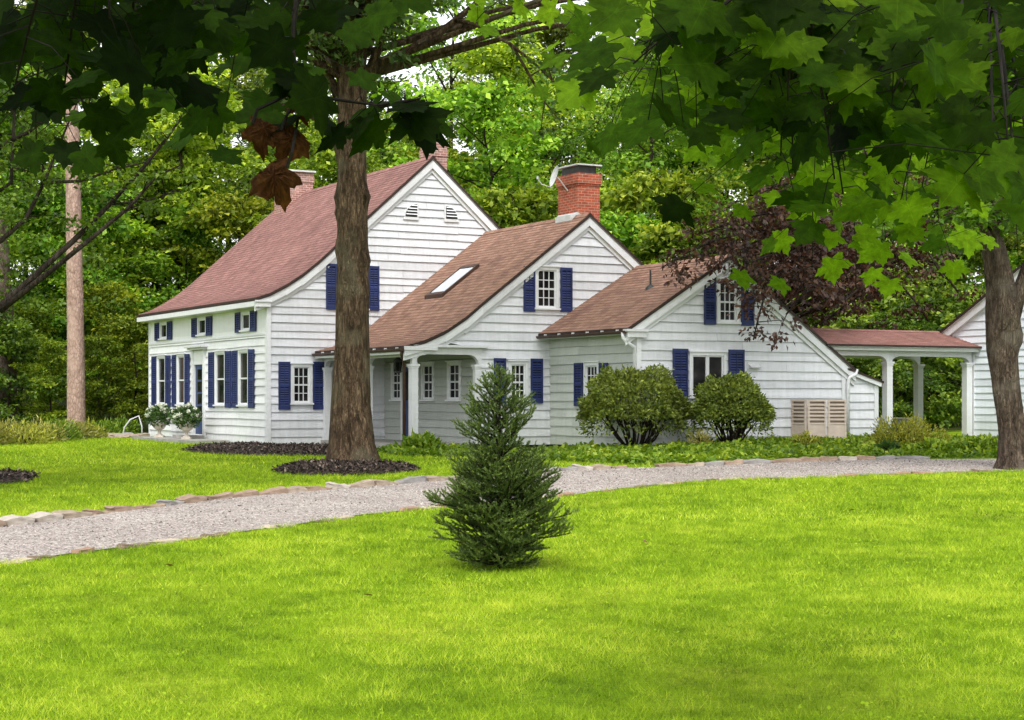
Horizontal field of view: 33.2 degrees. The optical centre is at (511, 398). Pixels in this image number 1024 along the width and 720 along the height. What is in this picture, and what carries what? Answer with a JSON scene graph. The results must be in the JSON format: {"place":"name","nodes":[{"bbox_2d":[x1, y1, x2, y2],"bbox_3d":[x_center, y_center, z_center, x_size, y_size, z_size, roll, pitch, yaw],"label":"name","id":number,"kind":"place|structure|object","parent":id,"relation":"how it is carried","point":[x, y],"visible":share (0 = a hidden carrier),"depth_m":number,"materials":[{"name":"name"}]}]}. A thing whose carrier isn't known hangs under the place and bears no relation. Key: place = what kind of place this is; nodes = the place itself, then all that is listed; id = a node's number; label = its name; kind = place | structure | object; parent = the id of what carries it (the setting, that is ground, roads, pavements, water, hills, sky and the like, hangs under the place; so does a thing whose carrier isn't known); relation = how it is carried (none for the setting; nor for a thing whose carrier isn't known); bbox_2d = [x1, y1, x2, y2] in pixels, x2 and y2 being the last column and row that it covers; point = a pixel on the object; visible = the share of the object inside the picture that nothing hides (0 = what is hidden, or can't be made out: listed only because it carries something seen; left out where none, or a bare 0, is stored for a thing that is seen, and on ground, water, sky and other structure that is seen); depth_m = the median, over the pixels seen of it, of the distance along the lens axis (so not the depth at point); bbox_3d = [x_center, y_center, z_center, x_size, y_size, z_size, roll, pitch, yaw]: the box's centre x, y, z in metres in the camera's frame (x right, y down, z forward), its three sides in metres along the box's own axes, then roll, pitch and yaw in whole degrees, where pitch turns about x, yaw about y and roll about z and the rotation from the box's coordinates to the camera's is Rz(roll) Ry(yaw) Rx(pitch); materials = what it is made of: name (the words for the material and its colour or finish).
{"place":"outdoors","nodes":[
{"label":"outdoors","id":0,"kind":"place"},
{"bbox_2d":[10,0,983,297],"label":"sky","id":1,"kind":"structure","parent":0,"point":[442,21],"materials":[{"name":"white"}]},
{"bbox_2d":[0,342,1023,719],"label":"ground","id":2,"kind":"structure","parent":0,"point":[344,696],"depth_m":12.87,"materials":[{"name":"green plant"}]},
{"bbox_2d":[0,467,40,483],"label":"mulch bed","id":3,"kind":"object","parent":2,"relation":"on","point":[8,475],"visible":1,"depth_m":30.22,"materials":[{"name":"brown soil"}]},
{"bbox_2d":[1,418,56,444],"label":"fern clump","id":4,"kind":"object","parent":2,"relation":"on","point":[31,433],"visible":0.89,"depth_m":50.32,"materials":[{"name":"green plant"}]},
{"bbox_2d":[0,308,66,431],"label":"forest tree","id":5,"kind":"object","parent":2,"relation":"on","point":[11,331],"visible":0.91,"depth_m":61.55,"materials":[{"name":"green plant"}]},
{"bbox_2d":[0,63,66,323],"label":"forest tree","id":6,"kind":"object","parent":2,"relation":"on","point":[5,130],"visible":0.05,"depth_m":71.36,"materials":[{"name":"green plant"}]},
{"bbox_2d":[0,68,66,332],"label":"forest tree","id":7,"kind":"object","parent":2,"relation":"on","point":[2,150],"visible":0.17,"depth_m":69.41,"materials":[{"name":"green plant"}]},
{"bbox_2d":[14,302,65,424],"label":"forest tree","id":8,"kind":"object","parent":2,"relation":"on","point":[31,317],"visible":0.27,"depth_m":66.06,"materials":[{"name":"green plant"}]},
{"bbox_2d":[21,416,71,441],"bbox_3d":[-14.548,0.956,52.923,1.897,0.959,1.744,0,0,0],"label":"fern clump","id":9,"kind":"object","parent":2,"relation":"on","point":[58,437],"visible":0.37,"depth_m":52.94,"materials":[{"name":"green plant"}]},
{"bbox_2d":[8,338,85,425],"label":"forest tree","id":10,"kind":"object","parent":2,"relation":"on","point":[50,349],"visible":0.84,"depth_m":61.70,"materials":[{"name":"green plant"}]},
{"bbox_2d":[11,219,112,415],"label":"forest tree","id":11,"kind":"object","parent":2,"relation":"on","point":[59,270],"visible":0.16,"depth_m":71.52,"materials":[{"name":"green plant"}]},
{"bbox_2d":[38,415,86,440],"bbox_3d":[-14.264,0.988,53.967,1.857,0.938,1.484,0,0,0],"label":"fern clump","id":12,"kind":"object","parent":2,"relation":"on","point":[72,434],"visible":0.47,"depth_m":53.99,"materials":[{"name":"green plant"}]},
{"bbox_2d":[0,157,139,427],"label":"stout tree","id":13,"kind":"object","parent":2,"relation":"on","point":[6,272],"visible":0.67,"depth_m":63.71,"materials":[{"name":"green plant"}]},
{"bbox_2d":[18,0,141,424],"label":"pine tree","id":14,"kind":"object","parent":2,"relation":"on","point":[76,409],"visible":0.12,"depth_m":60.26,"materials":[{"name":"brown plant"}]},
{"bbox_2d":[3,0,160,276],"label":"forest tree","id":15,"kind":"object","parent":2,"relation":"on","point":[43,169],"visible":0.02,"depth_m":94.02,"materials":[{"name":"green plant"}]},
{"bbox_2d":[8,172,166,418],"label":"forest tree","id":16,"kind":"object","parent":2,"relation":"on","point":[58,202],"visible":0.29,"depth_m":70.39,"materials":[{"name":"green plant"}]},
{"bbox_2d":[53,280,147,420],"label":"forest tree","id":17,"kind":"object","parent":2,"relation":"on","point":[113,288],"visible":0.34,"depth_m":65.63,"materials":[{"name":"green plant"}]},
{"bbox_2d":[63,333,139,423],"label":"forest tree","id":18,"kind":"object","parent":2,"relation":"on","point":[107,345],"visible":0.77,"depth_m":62.94,"materials":[{"name":"green plant"}]},
{"bbox_2d":[33,199,173,414],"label":"forest tree","id":19,"kind":"object","parent":2,"relation":"on","point":[119,247],"visible":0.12,"depth_m":73.69,"materials":[{"name":"green plant"}]},
{"bbox_2d":[85,314,147,433],"bbox_3d":[-13.964,-0.871,63.909,3.536,4.618,3.530,0,0,44],"label":"forest tree","id":20,"kind":"object","parent":2,"relation":"on","point":[135,384],"visible":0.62,"depth_m":63.65,"materials":[{"name":"green plant"}]},
{"bbox_2d":[0,65,233,312],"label":"dark limbed tree","id":21,"kind":"object","parent":2,"relation":"on","point":[25,286],"visible":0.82,"depth_m":26.87,"materials":[{"name":"green plant"}]},
{"bbox_2d":[56,178,184,402],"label":"forest tree","id":22,"kind":"object","parent":2,"relation":"on","point":[152,218],"visible":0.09,"depth_m":77.08,"materials":[{"name":"green plant"}]},
{"bbox_2d":[48,79,266,401],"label":"forest tree","id":23,"kind":"object","parent":2,"relation":"on","point":[85,135],"visible":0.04,"depth_m":78.80,"materials":[{"name":"green plant"}]},
{"bbox_2d":[60,59,271,350],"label":"forest tree","id":24,"kind":"object","parent":2,"relation":"on","point":[222,168],"visible":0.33,"depth_m":76.11,"materials":[{"name":"green plant"}]},
{"bbox_2d":[104,168,234,382],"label":"forest tree","id":25,"kind":"object","parent":2,"relation":"on","point":[169,186],"visible":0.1,"depth_m":78.99,"materials":[{"name":"green plant"}]},
{"bbox_2d":[117,203,237,371],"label":"forest tree","id":26,"kind":"object","parent":2,"relation":"on","point":[157,267],"visible":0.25,"depth_m":75.00,"materials":[{"name":"green plant"}]},
{"bbox_2d":[132,435,229,443],"bbox_3d":[-10.461,1.250,53.810,1.150,0.200,6.400,0,0,-29],"label":"stone stoop","id":27,"kind":"object","parent":2,"relation":"on","point":[195,438],"visible":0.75,"depth_m":53.21,"materials":[{"name":"grey stone"}]},
{"bbox_2d":[144,403,172,436],"bbox_3d":[-11.383,0.687,55.452,1.003,1.127,1.034,0,0,0],"label":"flower urn","id":28,"kind":"object","parent":27,"relation":"on","point":[159,413],"visible":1,"depth_m":55.24,"materials":[{"name":"stone"}]},
{"bbox_2d":[170,402,202,438],"bbox_3d":[-10.037,0.676,52.966,1.031,1.148,1.043,0,0,0],"label":"flower urn","id":29,"kind":"object","parent":27,"relation":"on","point":[186,418],"visible":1,"depth_m":52.78,"materials":[{"name":"stone"}]},
{"bbox_2d":[143,189,273,358],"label":"forest tree","id":30,"kind":"object","parent":2,"relation":"on","point":[215,213],"visible":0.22,"depth_m":73.53,"materials":[{"name":"green plant"}]},
{"bbox_2d":[148,52,297,246],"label":"forest tree","id":31,"kind":"object","parent":2,"relation":"on","point":[238,78],"visible":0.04,"depth_m":106.41,"materials":[{"name":"green plant"}]},
{"bbox_2d":[179,441,327,455],"bbox_3d":[-6.106,1.289,45.161,5.714,0.254,11.068,0,0,0],"label":"mulch bed","id":32,"kind":"object","parent":2,"relation":"on","point":[256,448],"visible":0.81,"depth_m":43.55,"materials":[{"name":"brown soil"}]},
{"bbox_2d":[210,67,325,232],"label":"forest tree","id":33,"kind":"object","parent":2,"relation":"on","point":[263,76],"visible":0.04,"depth_m":89.08,"materials":[{"name":"green plant"}]},
{"bbox_2d":[217,112,333,211],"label":"forest tree","id":34,"kind":"object","parent":2,"relation":"on","point":[270,157],"visible":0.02,"depth_m":79.52,"materials":[{"name":"green plant"}]},
{"bbox_2d":[244,114,405,226],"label":"forest tree","id":35,"kind":"object","parent":2,"relation":"on","point":[326,168],"visible":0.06,"depth_m":66.71,"materials":[{"name":"green plant"}]},
{"bbox_2d":[271,457,420,475],"bbox_3d":[-3.214,1.342,33.702,2.972,0.324,3.903,0,0,0],"label":"mulch bed","id":36,"kind":"object","parent":2,"relation":"on","point":[322,466],"visible":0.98,"depth_m":32.72,"materials":[{"name":"brown soil"}]},
{"bbox_2d":[301,73,419,187],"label":"forest tree","id":37,"kind":"object","parent":2,"relation":"on","point":[386,81],"visible":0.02,"depth_m":92.91,"materials":[{"name":"green plant"}]},
{"bbox_2d":[332,139,419,178],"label":"forest tree","id":38,"kind":"object","parent":2,"relation":"on","point":[389,159],"visible":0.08,"depth_m":85.26,"materials":[{"name":"green plant"}]},
{"bbox_2d":[241,0,584,461],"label":"oak tree","id":39,"kind":"object","parent":2,"relation":"on","point":[351,433],"visible":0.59,"depth_m":34.91,"materials":[{"name":"brown plant"}]},
{"bbox_2d":[389,427,451,453],"bbox_3d":[-2.212,1.075,41.471,1.358,0.810,1.299,0,0,44],"label":"bush","id":40,"kind":"object","parent":2,"relation":"on","point":[426,439],"visible":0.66,"depth_m":41.28,"materials":[{"name":"green plant"}]},
{"bbox_2d":[388,125,505,193],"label":"forest tree","id":41,"kind":"object","parent":2,"relation":"on","point":[455,156],"visible":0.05,"depth_m":79.58,"materials":[{"name":"green plant"}]},
{"bbox_2d":[367,0,560,202],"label":"forest tree","id":42,"kind":"object","parent":2,"relation":"on","point":[428,23],"visible":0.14,"depth_m":87.99,"materials":[{"name":"green plant"}]},
{"bbox_2d":[388,75,562,227],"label":"forest tree","id":43,"kind":"object","parent":2,"relation":"on","point":[478,110],"visible":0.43,"depth_m":69.61,"materials":[{"name":"green plant"}]},
{"bbox_2d":[423,37,550,174],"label":"forest tree","id":44,"kind":"object","parent":2,"relation":"on","point":[447,83],"visible":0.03,"depth_m":123.17,"materials":[{"name":"green plant"}]},
{"bbox_2d":[423,363,579,571],"bbox_3d":[-0.109,0.662,16.477,1.519,2.040,1.489,0,0,0],"label":"spruce tree","id":45,"kind":"object","parent":2,"relation":"on","point":[527,489],"visible":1,"depth_m":16.31,"materials":[{"name":"green plant"}]},
{"bbox_2d":[0,459,1016,562],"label":"gravel drive","id":46,"kind":"structure","parent":2,"relation":"on","point":[179,525],"depth_m":24.12,"materials":[{"name":"grey gravel"}]},
{"bbox_2d":[136,142,883,447],"bbox_3d":[-1.441,-3.320,52.602,14.020,9.380,22.250,0,0,-29],"label":"farmhouse","id":47,"kind":"object","parent":2,"relation":"on","point":[464,287],"visible":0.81,"depth_m":48.04,"materials":[{"name":"white wood"}]},
{"bbox_2d":[151,354,170,406],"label":"window","id":48,"kind":"structure","parent":47,"relation":"in","point":[160,364],"depth_m":57.92,"materials":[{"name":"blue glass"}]},
{"bbox_2d":[154,321,171,340],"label":"window","id":49,"kind":"structure","parent":47,"relation":"in","point":[162,331],"depth_m":57.71,"materials":[{"name":"blue glass"}]},
{"bbox_2d":[171,353,189,406],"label":"window","id":50,"kind":"structure","parent":47,"relation":"in","point":[180,362],"depth_m":56.10,"materials":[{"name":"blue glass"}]},
{"bbox_2d":[184,345,207,437],"bbox_3d":[-9.947,-0.200,54.236,0.310,2.900,1.610,0,0,-29],"label":"door","id":51,"kind":"structure","parent":47,"relation":"in","point":[198,359],"depth_m":54.28,"materials":[{"name":"paint"}]},
{"bbox_2d":[191,316,211,336],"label":"window","id":52,"kind":"structure","parent":47,"relation":"in","point":[202,326],"depth_m":54.13,"materials":[{"name":"blue glass"}]},
{"bbox_2d":[208,350,230,407],"bbox_3d":[-8.921,-0.595,52.503,0.132,1.750,2.070,0,0,-29],"label":"window","id":53,"kind":"structure","parent":47,"relation":"in","point":[219,361],"depth_m":52.66,"materials":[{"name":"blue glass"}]},
{"bbox_2d":[232,348,253,407],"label":"window","id":54,"kind":"structure","parent":47,"relation":"in","point":[242,359],"depth_m":50.80,"materials":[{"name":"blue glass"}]},
{"bbox_2d":[234,310,255,332],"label":"window","id":55,"kind":"structure","parent":47,"relation":"in","point":[243,321],"depth_m":50.63,"materials":[{"name":"blue glass"}]},
{"bbox_2d":[278,362,323,409],"bbox_3d":[-6.041,-0.370,49.449,1.440,1.380,0.132,0,0,-29],"label":"window","id":56,"kind":"structure","parent":47,"relation":"in","point":[294,379],"depth_m":49.44,"materials":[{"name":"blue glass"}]},
{"bbox_2d":[326,263,378,310],"bbox_3d":[-4.653,-3.252,50.204,1.680,1.345,0.132,0,0,-29],"label":"window","id":57,"kind":"structure","parent":47,"relation":"in","point":[331,272],"depth_m":49.93,"materials":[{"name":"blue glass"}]},
{"bbox_2d":[389,363,400,400],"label":"window","id":58,"kind":"structure","parent":47,"relation":"in","point":[395,377],"depth_m":50.09,"materials":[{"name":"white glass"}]},
{"bbox_2d":[401,363,418,439],"bbox_3d":[-2.915,0.125,49.150,0.100,2.250,1.100,0,0,-29],"label":"door","id":59,"kind":"structure","parent":47,"relation":"in","point":[407,363],"depth_m":49.40,"materials":[{"name":"paint"}]},
{"bbox_2d":[419,361,434,400],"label":"window","id":60,"kind":"structure","parent":47,"relation":"in","point":[427,368],"depth_m":48.13,"materials":[{"name":"white glass"}]},
{"bbox_2d":[445,360,461,400],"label":"window","id":61,"kind":"structure","parent":47,"relation":"in","point":[453,366],"depth_m":46.68,"materials":[{"name":"white glass"}]},
{"bbox_2d":[494,358,542,402],"bbox_3d":[0.171,-0.470,45.953,1.490,1.200,0.132,0,0,-29],"label":"window","id":62,"kind":"structure","parent":47,"relation":"in","point":[521,369],"depth_m":46.06,"materials":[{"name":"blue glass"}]},
{"bbox_2d":[523,265,572,311],"bbox_3d":[0.970,-2.957,46.389,1.510,1.255,0.132,0,0,-29],"label":"window","id":63,"kind":"structure","parent":47,"relation":"in","point":[540,292],"depth_m":46.45,"materials":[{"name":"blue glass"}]},
{"bbox_2d":[574,361,607,405],"bbox_3d":[2.048,-0.382,44.512,0.132,1.165,1.660,0,0,-29],"label":"window","id":64,"kind":"structure","parent":47,"relation":"in","point":[588,369],"depth_m":44.81,"materials":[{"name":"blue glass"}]},
{"bbox_2d":[673,349,744,397],"bbox_3d":[4.991,-0.625,43.614,2.200,1.250,0.132,0,0,-29],"label":"window","id":65,"kind":"structure","parent":47,"relation":"in","point":[691,368],"depth_m":43.54,"materials":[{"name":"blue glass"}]},
{"bbox_2d":[704,277,754,325],"bbox_3d":[5.545,-2.478,43.915,1.560,1.215,0.132,0,0,-29],"label":"window","id":66,"kind":"structure","parent":47,"relation":"in","point":[724,306],"depth_m":43.88,"materials":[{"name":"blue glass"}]},
{"bbox_2d":[1,530,1021,719],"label":"clover","id":67,"kind":"object","parent":2,"relation":"on","point":[866,703],"visible":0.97,"depth_m":12.92,"materials":[{"name":"green plant"}]},
{"bbox_2d":[0,0,1023,298],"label":"shade maple","id":68,"kind":"object","parent":2,"relation":"on","point":[806,92],"visible":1,"depth_m":3.81,"materials":[{"name":"green plant"}]},
{"bbox_2d":[468,176,557,228],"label":"forest tree","id":69,"kind":"object","parent":2,"relation":"on","point":[490,201],"visible":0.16,"depth_m":65.64,"materials":[{"name":"green plant"}]},
{"bbox_2d":[433,0,609,219],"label":"forest tree","id":70,"kind":"object","parent":2,"relation":"on","point":[509,2],"visible":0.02,"depth_m":110.66,"materials":[{"name":"green plant"}]},
{"bbox_2d":[440,31,632,225],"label":"forest tree","id":71,"kind":"object","parent":2,"relation":"on","point":[499,59],"visible":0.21,"depth_m":80.21,"materials":[{"name":"green plant"}]},
{"bbox_2d":[467,61,606,224],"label":"forest tree","id":72,"kind":"object","parent":2,"relation":"on","point":[565,149],"visible":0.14,"depth_m":86.35,"materials":[{"name":"green plant"}]},
{"bbox_2d":[489,7,627,219],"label":"forest tree","id":73,"kind":"object","parent":2,"relation":"on","point":[545,36],"visible":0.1,"depth_m":107.12,"materials":[{"name":"green plant"}]},
{"bbox_2d":[541,174,666,235],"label":"forest tree","id":74,"kind":"object","parent":2,"relation":"on","point":[610,184],"depth_m":68.46,"materials":[{"name":"green plant"}]},
{"bbox_2d":[575,363,694,445],"bbox_3d":[3.128,0.202,42.580,3.177,2.242,3.048,0,0,0],"label":"clipped shrub","id":75,"kind":"object","parent":2,"relation":"on","point":[593,406],"visible":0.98,"depth_m":41.89,"materials":[{"name":"green plant"}]},
{"bbox_2d":[600,208,691,264],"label":"forest tree","id":76,"kind":"object","parent":2,"relation":"on","point":[613,226],"visible":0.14,"depth_m":63.76,"materials":[{"name":"green plant"}]},
{"bbox_2d":[557,41,752,269],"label":"forest tree","id":77,"kind":"object","parent":2,"relation":"on","point":[634,156],"visible":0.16,"depth_m":72.66,"materials":[{"name":"green plant"}]},
{"bbox_2d":[578,75,741,256],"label":"forest tree","id":78,"kind":"object","parent":2,"relation":"on","point":[607,120],"visible":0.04,"depth_m":91.62,"materials":[{"name":"green plant"}]},
{"bbox_2d":[600,161,739,259],"bbox_3d":[5.548,-3.737,64.742,7.014,10.207,7.026,0,0,-12],"label":"forest tree","id":79,"kind":"object","parent":2,"relation":"on","point":[633,192],"visible":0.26,"depth_m":64.66,"materials":[{"name":"green plant"}]},
{"bbox_2d":[376,432,997,464],"bbox_3d":[5.069,1.160,40.894,17.055,0.640,11.378,0,0,0],"label":"ground cover","id":80,"kind":"object","parent":2,"relation":"on","point":[771,448],"visible":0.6,"depth_m":38.09,"materials":[{"name":"green plant"}]},
{"bbox_2d":[631,219,751,264],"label":"forest tree","id":81,"kind":"object","parent":2,"relation":"on","point":[647,249],"visible":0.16,"depth_m":61.83,"materials":[{"name":"green plant"}]},
{"bbox_2d":[618,124,776,290],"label":"forest tree","id":82,"kind":"object","parent":2,"relation":"on","point":[672,161],"visible":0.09,"depth_m":77.27,"materials":[{"name":"green plant"}]},
{"bbox_2d":[638,137,774,270],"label":"forest tree","id":83,"kind":"object","parent":2,"relation":"on","point":[728,170],"visible":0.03,"depth_m":93.31,"materials":[{"name":"green plant"}]},
{"bbox_2d":[686,370,776,441],"bbox_3d":[5.331,0.243,41.996,2.118,1.923,2.177,0,0,39],"label":"clipped shrub","id":84,"kind":"object","parent":2,"relation":"on","point":[718,401],"visible":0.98,"depth_m":41.52,"materials":[{"name":"green plant"}]},
{"bbox_2d":[715,152,893,293],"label":"forest tree","id":85,"kind":"object","parent":2,"relation":"on","point":[764,158],"visible":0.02,"depth_m":70.48,"materials":[{"name":"green plant"}]},
{"bbox_2d":[791,400,846,437],"bbox_3d":[7.928,0.610,44.538,1.432,1.160,0.372,0,0,17],"label":"folding screen","id":86,"kind":"object","parent":2,"relation":"on","point":[837,417],"visible":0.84,"depth_m":44.46,"materials":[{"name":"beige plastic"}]},
{"bbox_2d":[654,165,984,351],"bbox_3d":[8.712,-2.909,47.359,9.236,8.582,15.045,0,0,6],"label":"purple maple","id":87,"kind":"object","parent":2,"relation":"on","point":[806,283],"visible":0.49,"depth_m":43.38,"materials":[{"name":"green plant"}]},
{"bbox_2d":[786,282,912,397],"bbox_3d":[11.612,-1.560,62.044,5.773,5.829,6.714,0,0,44],"label":"forest tree","id":88,"kind":"object","parent":2,"relation":"on","point":[861,319],"visible":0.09,"depth_m":60.00,"materials":[{"name":"green plant"}]},
{"bbox_2d":[755,328,981,437],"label":"covered walkway","id":89,"kind":"structure","parent":2,"relation":"on","point":[887,347],"depth_m":47.33,"materials":[{"name":"white wood"}]},
{"bbox_2d":[846,358,912,417],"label":"forest tree","id":90,"kind":"object","parent":2,"relation":"on","point":[861,363],"visible":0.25,"depth_m":57.68,"materials":[{"name":"green plant"}]},
{"bbox_2d":[852,301,960,428],"bbox_3d":[13.392,-1.058,59.828,4.724,4.789,5.493,0,0,3],"label":"forest tree","id":91,"kind":"object","parent":2,"relation":"on","point":[914,325],"visible":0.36,"depth_m":59.26,"materials":[{"name":"green plant"}]},
{"bbox_2d":[861,410,952,446],"bbox_3d":[9.141,0.789,39.730,2.294,1.085,1.910,0,0,0],"label":"bush","id":92,"kind":"object","parent":2,"relation":"on","point":[900,432],"visible":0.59,"depth_m":39.55,"materials":[{"name":"green plant"}]},
{"bbox_2d":[857,268,985,429],"bbox_3d":[14.527,-1.632,61.031,6.714,6.041,5.773,0,0,-30],"label":"forest tree","id":93,"kind":"object","parent":2,"relation":"on","point":[932,295],"visible":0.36,"depth_m":59.85,"materials":[{"name":"green plant"}]},
{"bbox_2d":[820,3,1023,470],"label":"maple tree","id":94,"kind":"object","parent":2,"relation":"on","point":[1004,304],"visible":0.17,"depth_m":33.05,"materials":[{"name":"green plant"}]},
{"bbox_2d":[879,250,966,426],"bbox_3d":[15.864,-2.262,65.897,7.324,7.148,6.298,0,0,-16],"label":"forest tree","id":95,"kind":"object","parent":2,"relation":"on","point":[957,379],"visible":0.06,"depth_m":64.95,"materials":[{"name":"green plant"}]},
{"bbox_2d":[865,173,982,398],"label":"forest tree","id":96,"kind":"object","parent":2,"relation":"on","point":[941,249],"visible":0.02,"depth_m":76.17,"materials":[{"name":"green plant"}]},
{"bbox_2d":[906,436,954,455],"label":"bush","id":97,"kind":"object","parent":2,"relation":"on","point":[930,443],"visible":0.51,"depth_m":38.01,"materials":[{"name":"green plant"}]},
{"bbox_2d":[893,256,985,406],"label":"forest tree","id":98,"kind":"object","parent":2,"relation":"on","point":[968,277],"visible":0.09,"depth_m":65.12,"materials":[{"name":"green plant"}]},
{"bbox_2d":[952,433,997,455],"bbox_3d":[10.508,1.048,38.580,1.635,0.594,1.401,0,0,0],"label":"bush","id":99,"kind":"object","parent":2,"relation":"on","point":[983,441],"visible":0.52,"depth_m":38.33,"materials":[{"name":"green plant"}]},
{"bbox_2d":[939,264,1023,436],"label":"garage","id":100,"kind":"structure","parent":2,"relation":"on","point":[968,324],"depth_m":47.86,"materials":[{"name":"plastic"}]},
{"bbox_2d":[952,194,1023,371],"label":"forest tree","id":101,"kind":"object","parent":2,"relation":"on","point":[1016,261],"visible":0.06,"depth_m":67.55,"materials":[{"name":"green plant"}]},
{"bbox_2d":[959,213,1023,260],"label":"forest tree","id":102,"kind":"object","parent":2,"relation":"on","point":[1010,241],"visible":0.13,"depth_m":64.89,"materials":[{"name":"green plant"}]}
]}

